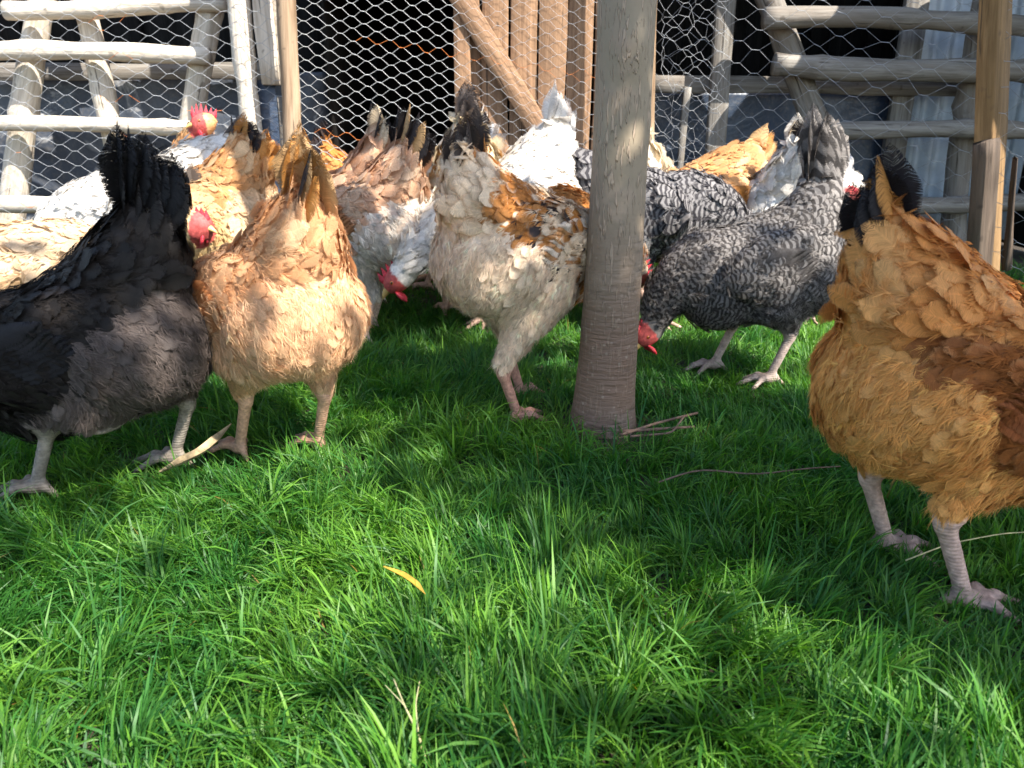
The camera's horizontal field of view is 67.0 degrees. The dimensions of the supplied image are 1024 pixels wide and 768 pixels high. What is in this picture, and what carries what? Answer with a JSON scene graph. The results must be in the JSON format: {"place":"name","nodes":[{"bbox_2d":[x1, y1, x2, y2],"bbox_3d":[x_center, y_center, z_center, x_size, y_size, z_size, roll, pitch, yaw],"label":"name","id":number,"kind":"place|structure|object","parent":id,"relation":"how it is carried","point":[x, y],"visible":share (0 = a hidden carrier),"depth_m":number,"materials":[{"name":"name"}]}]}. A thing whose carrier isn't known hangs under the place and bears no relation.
{"place":"outdoors","nodes":[
{"label":"outdoors","id":0,"kind":"place"},
{"bbox_2d":[0,242,1023,767],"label":"ground","id":1,"kind":"structure","parent":0,"point":[1018,254],"depth_m":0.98,"materials":[{"name":"green plant"}]},
{"bbox_2d":[0,217,92,290],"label":"hen","id":2,"kind":"object","parent":1,"relation":"on","point":[30,250],"visible":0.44,"depth_m":1.53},
{"bbox_2d":[0,116,214,501],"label":"hen","id":3,"kind":"object","parent":1,"relation":"on","point":[103,328],"visible":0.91,"depth_m":0.96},
{"bbox_2d":[0,0,227,221],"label":"roost ladder","id":4,"kind":"object","parent":1,"relation":"on","point":[40,35],"visible":0.69,"depth_m":2.76,"materials":[{"name":"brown wood"}]},
{"bbox_2d":[31,110,245,225],"bbox_3d":[-0.950,-0.419,1.950,0.645,0.512,0.277,-7,20,-19],"label":"hen","id":5,"kind":"object","parent":1,"relation":"on","point":[86,199],"visible":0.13,"depth_m":1.85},
{"bbox_2d":[0,72,329,220],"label":"tarpaulin","id":6,"kind":"object","parent":1,"relation":"on","point":[88,150],"visible":0.22,"depth_m":3.05,"materials":[{"name":"plastic"}]},
{"bbox_2d":[159,423,231,472],"bbox_3d":[-0.452,0.094,1.118,0.022,0.039,0.118,15,24,37],"label":"dry leaf","id":7,"kind":"object","parent":1,"relation":"on","point":[210,442],"visible":0.96,"depth_m":1.12,"materials":[{"name":"plant"}]},
{"bbox_2d":[185,163,245,259],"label":"hen","id":8,"kind":"object","parent":1,"relation":"on","point":[211,224],"visible":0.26,"depth_m":1.61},
{"bbox_2d":[171,104,280,196],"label":"hen","id":9,"kind":"object","parent":1,"relation":"on","point":[201,122],"visible":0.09,"depth_m":2.21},
{"bbox_2d":[186,113,270,226],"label":"hen","id":10,"kind":"object","parent":1,"relation":"on","point":[234,179],"visible":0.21,"depth_m":1.81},
{"bbox_2d":[227,0,262,134],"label":"round post","id":11,"kind":"object","parent":1,"relation":"on","point":[241,26],"visible":0.45,"depth_m":2.53,"materials":[{"name":"white wood"}]},
{"bbox_2d":[252,0,280,85],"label":"grey board","id":12,"kind":"object","parent":11,"relation":"attached to","point":[264,23],"visible":0.93,"depth_m":2.53,"materials":[{"name":"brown wood"}]},
{"bbox_2d":[257,80,281,192],"bbox_3d":[-0.832,-0.731,2.700,0.065,0.623,0.006,1,19,0],"label":"plastic strip","id":13,"kind":"object","parent":12,"relation":"hanging from","point":[266,97],"visible":0.2,"depth_m":2.63,"materials":[{"name":"plastic"}]},
{"bbox_2d":[273,0,301,116],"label":"grey board","id":14,"kind":"object","parent":12,"relation":"attached to","point":[274,7],"visible":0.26,"depth_m":2.54,"materials":[{"name":"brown wood"}]},
{"bbox_2d":[277,97,282,146],"bbox_3d":[-0.771,-0.709,2.718,0.063,0.565,0.022,1,19,0],"label":"grey board","id":15,"kind":"object","parent":1,"relation":"on","point":[279,100],"visible":0.14,"depth_m":2.64,"materials":[{"name":"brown wood"}]},
{"bbox_2d":[192,120,374,461],"bbox_3d":[-0.413,-0.143,1.185,0.511,0.498,0.247,18,26,41],"label":"hen","id":16,"kind":"object","parent":1,"relation":"on","point":[279,291],"visible":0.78,"depth_m":1.01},
{"bbox_2d":[309,119,347,170],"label":"hen","id":17,"kind":"object","parent":1,"relation":"on","point":[326,147],"visible":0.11,"depth_m":2.74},
{"bbox_2d":[328,98,394,185],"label":"hen","id":18,"kind":"object","parent":1,"relation":"on","point":[376,139],"visible":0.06,"depth_m":1.93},
{"bbox_2d":[334,105,435,343],"bbox_3d":[-0.399,-0.378,1.812,0.552,0.526,0.277,11,22,28],"label":"hen","id":19,"kind":"object","parent":1,"relation":"on","point":[384,196],"visible":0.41,"depth_m":1.64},
{"bbox_2d":[383,566,425,594],"bbox_3d":[-0.111,0.203,0.807,0.065,0.007,0.008,17,25,39],"label":"yellow blade","id":20,"kind":"object","parent":1,"relation":"on","point":[411,579],"visible":1,"depth_m":0.81,"materials":[{"name":"yellow plant"}]},
{"bbox_2d":[385,678,426,762],"bbox_3d":[-0.081,0.269,0.633,0.021,0.046,0.064,-16,25,-38],"label":"dry stalk","id":21,"kind":"object","parent":1,"relation":"on","point":[408,713],"visible":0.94,"depth_m":0.63,"materials":[{"name":"plant"}]},
{"bbox_2d":[409,105,506,289],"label":"hen","id":22,"kind":"object","parent":1,"relation":"on","point":[428,279],"visible":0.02,"depth_m":2.32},
{"bbox_2d":[425,79,504,314],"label":"hen","id":23,"kind":"object","parent":1,"relation":"on","point":[467,100],"visible":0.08,"depth_m":1.81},
{"bbox_2d":[377,80,581,330],"bbox_3d":[-0.057,-0.400,1.790,0.562,0.580,0.271,-16,25,-38],"label":"hen","id":24,"kind":"object","parent":1,"relation":"on","point":[544,150],"visible":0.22,"depth_m":1.78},
{"bbox_2d":[0,0,1023,247],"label":"hen house","id":25,"kind":"structure","parent":1,"relation":"on","point":[754,60],"depth_m":3.85,"materials":[{"name":"brown wood"}]},
{"bbox_2d":[0,62,260,80],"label":"cross rail","id":26,"kind":"object","parent":25,"relation":"attached to","point":[121,73],"visible":0.4,"depth_m":2.94,"materials":[{"name":"grey wood"}]},
{"bbox_2d":[449,0,596,156],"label":"plank door","id":27,"kind":"structure","parent":25,"relation":"attached to","point":[524,59],"depth_m":2.60,"materials":[{"name":"brown wood"}]},
{"bbox_2d":[0,0,1023,278],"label":"wire fence","id":28,"kind":"object","parent":1,"relation":"on","point":[990,126],"visible":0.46,"depth_m":2.04,"materials":[{"name":"grey metal"}]},
{"bbox_2d":[427,105,651,424],"bbox_3d":[0.090,-0.224,1.385,0.258,0.518,0.572,17,25,40],"label":"hen","id":29,"kind":"object","parent":1,"relation":"on","point":[507,258],"visible":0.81,"depth_m":1.18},
{"bbox_2d":[568,0,656,438],"bbox_3d":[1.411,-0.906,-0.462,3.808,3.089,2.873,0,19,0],"label":"wooden post","id":30,"kind":"object","parent":1,"relation":"on","point":[606,373],"visible":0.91,"depth_m":1.19,"materials":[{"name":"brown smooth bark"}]},
{"bbox_2d":[620,412,697,437],"bbox_3d":[0.237,0.067,1.224,0.138,0.025,0.036,-4,20,-12],"label":"twig","id":31,"kind":"object","parent":1,"relation":"on","point":[639,429],"visible":0.98,"depth_m":1.22,"materials":[{"name":"brown wood"}]},
{"bbox_2d":[647,127,673,273],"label":"hen","id":32,"kind":"object","parent":1,"relation":"on","point":[657,157],"visible":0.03,"depth_m":2.08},
{"bbox_2d":[572,147,752,330],"bbox_3d":[0.363,-0.370,1.907,0.590,0.448,0.286,3,19,8],"label":"hen","id":33,"kind":"object","parent":1,"relation":"on","point":[679,204],"visible":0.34,"depth_m":1.81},
{"bbox_2d":[676,86,691,169],"bbox_3d":[0.637,-0.807,2.938,0.031,0.607,0.020,1,19,0],"label":"thin lath","id":34,"kind":"object","parent":1,"relation":"on","point":[685,110],"visible":0.46,"depth_m":2.88,"materials":[{"name":"grey wood"}]},
{"bbox_2d":[657,123,776,319],"bbox_3d":[0.444,-0.412,1.975,0.632,0.482,0.269,-12,22,-30],"label":"hen","id":35,"kind":"object","parent":1,"relation":"on","point":[735,165],"visible":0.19,"depth_m":1.95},
{"bbox_2d":[705,0,735,153],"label":"upright board","id":36,"kind":"object","parent":1,"relation":"on","point":[719,42],"visible":0.5,"depth_m":2.78,"materials":[{"name":"grey wood"}]},
{"bbox_2d":[637,99,849,389],"bbox_3d":[0.446,-0.264,1.483,0.425,0.530,0.254,-1,19,-4],"label":"hen","id":37,"kind":"object","parent":1,"relation":"on","point":[772,268],"visible":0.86,"depth_m":1.43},
{"bbox_2d":[658,466,839,482],"bbox_3d":[0.330,0.124,1.068,0.262,0.017,0.018,-1,19,-4],"label":"twig","id":38,"kind":"object","parent":1,"relation":"on","point":[672,477],"visible":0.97,"depth_m":1.06,"materials":[{"name":"brown wood"}]},
{"bbox_2d":[654,93,889,185],"bbox_3d":[0.965,-0.839,3.056,0.990,0.585,0.028,0,19,0],"label":"tarpaulin","id":39,"kind":"object","parent":1,"relation":"on","point":[849,108],"visible":0.2,"depth_m":2.99,"materials":[{"name":"plastic"}]},
{"bbox_2d":[747,112,803,212],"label":"hen","id":40,"kind":"object","parent":1,"relation":"on","point":[774,181],"visible":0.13,"depth_m":1.86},
{"bbox_2d":[804,155,864,323],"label":"hen","id":41,"kind":"object","parent":1,"relation":"on","point":[852,175],"visible":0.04,"depth_m":1.99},
{"bbox_2d":[755,0,1023,241],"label":"roost ladder","id":42,"kind":"object","parent":1,"relation":"on","point":[956,187],"visible":0.59,"depth_m":2.65,"materials":[{"name":"grey wood"}]},
{"bbox_2d":[881,0,929,171],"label":"upright board","id":43,"kind":"object","parent":1,"relation":"on","point":[910,43],"visible":0.3,"depth_m":2.89,"materials":[{"name":"grey wood"}]},
{"bbox_2d":[655,75,957,96],"bbox_3d":[1.085,-1.105,2.866,1.237,0.066,0.030,1,19,0],"label":"cross rail","id":44,"kind":"object","parent":43,"relation":"attached to","point":[752,84],"visible":0.48,"depth_m":2.85,"materials":[{"name":"grey wood"}]},
{"bbox_2d":[804,142,1023,624],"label":"hen","id":45,"kind":"object","parent":1,"relation":"on","point":[917,370],"visible":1,"depth_m":0.75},
{"bbox_2d":[904,0,1023,239],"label":"corrugated sheet","id":46,"kind":"object","parent":1,"relation":"on","point":[924,107],"visible":0.19,"depth_m":3.02,"materials":[{"name":"grey metal"}]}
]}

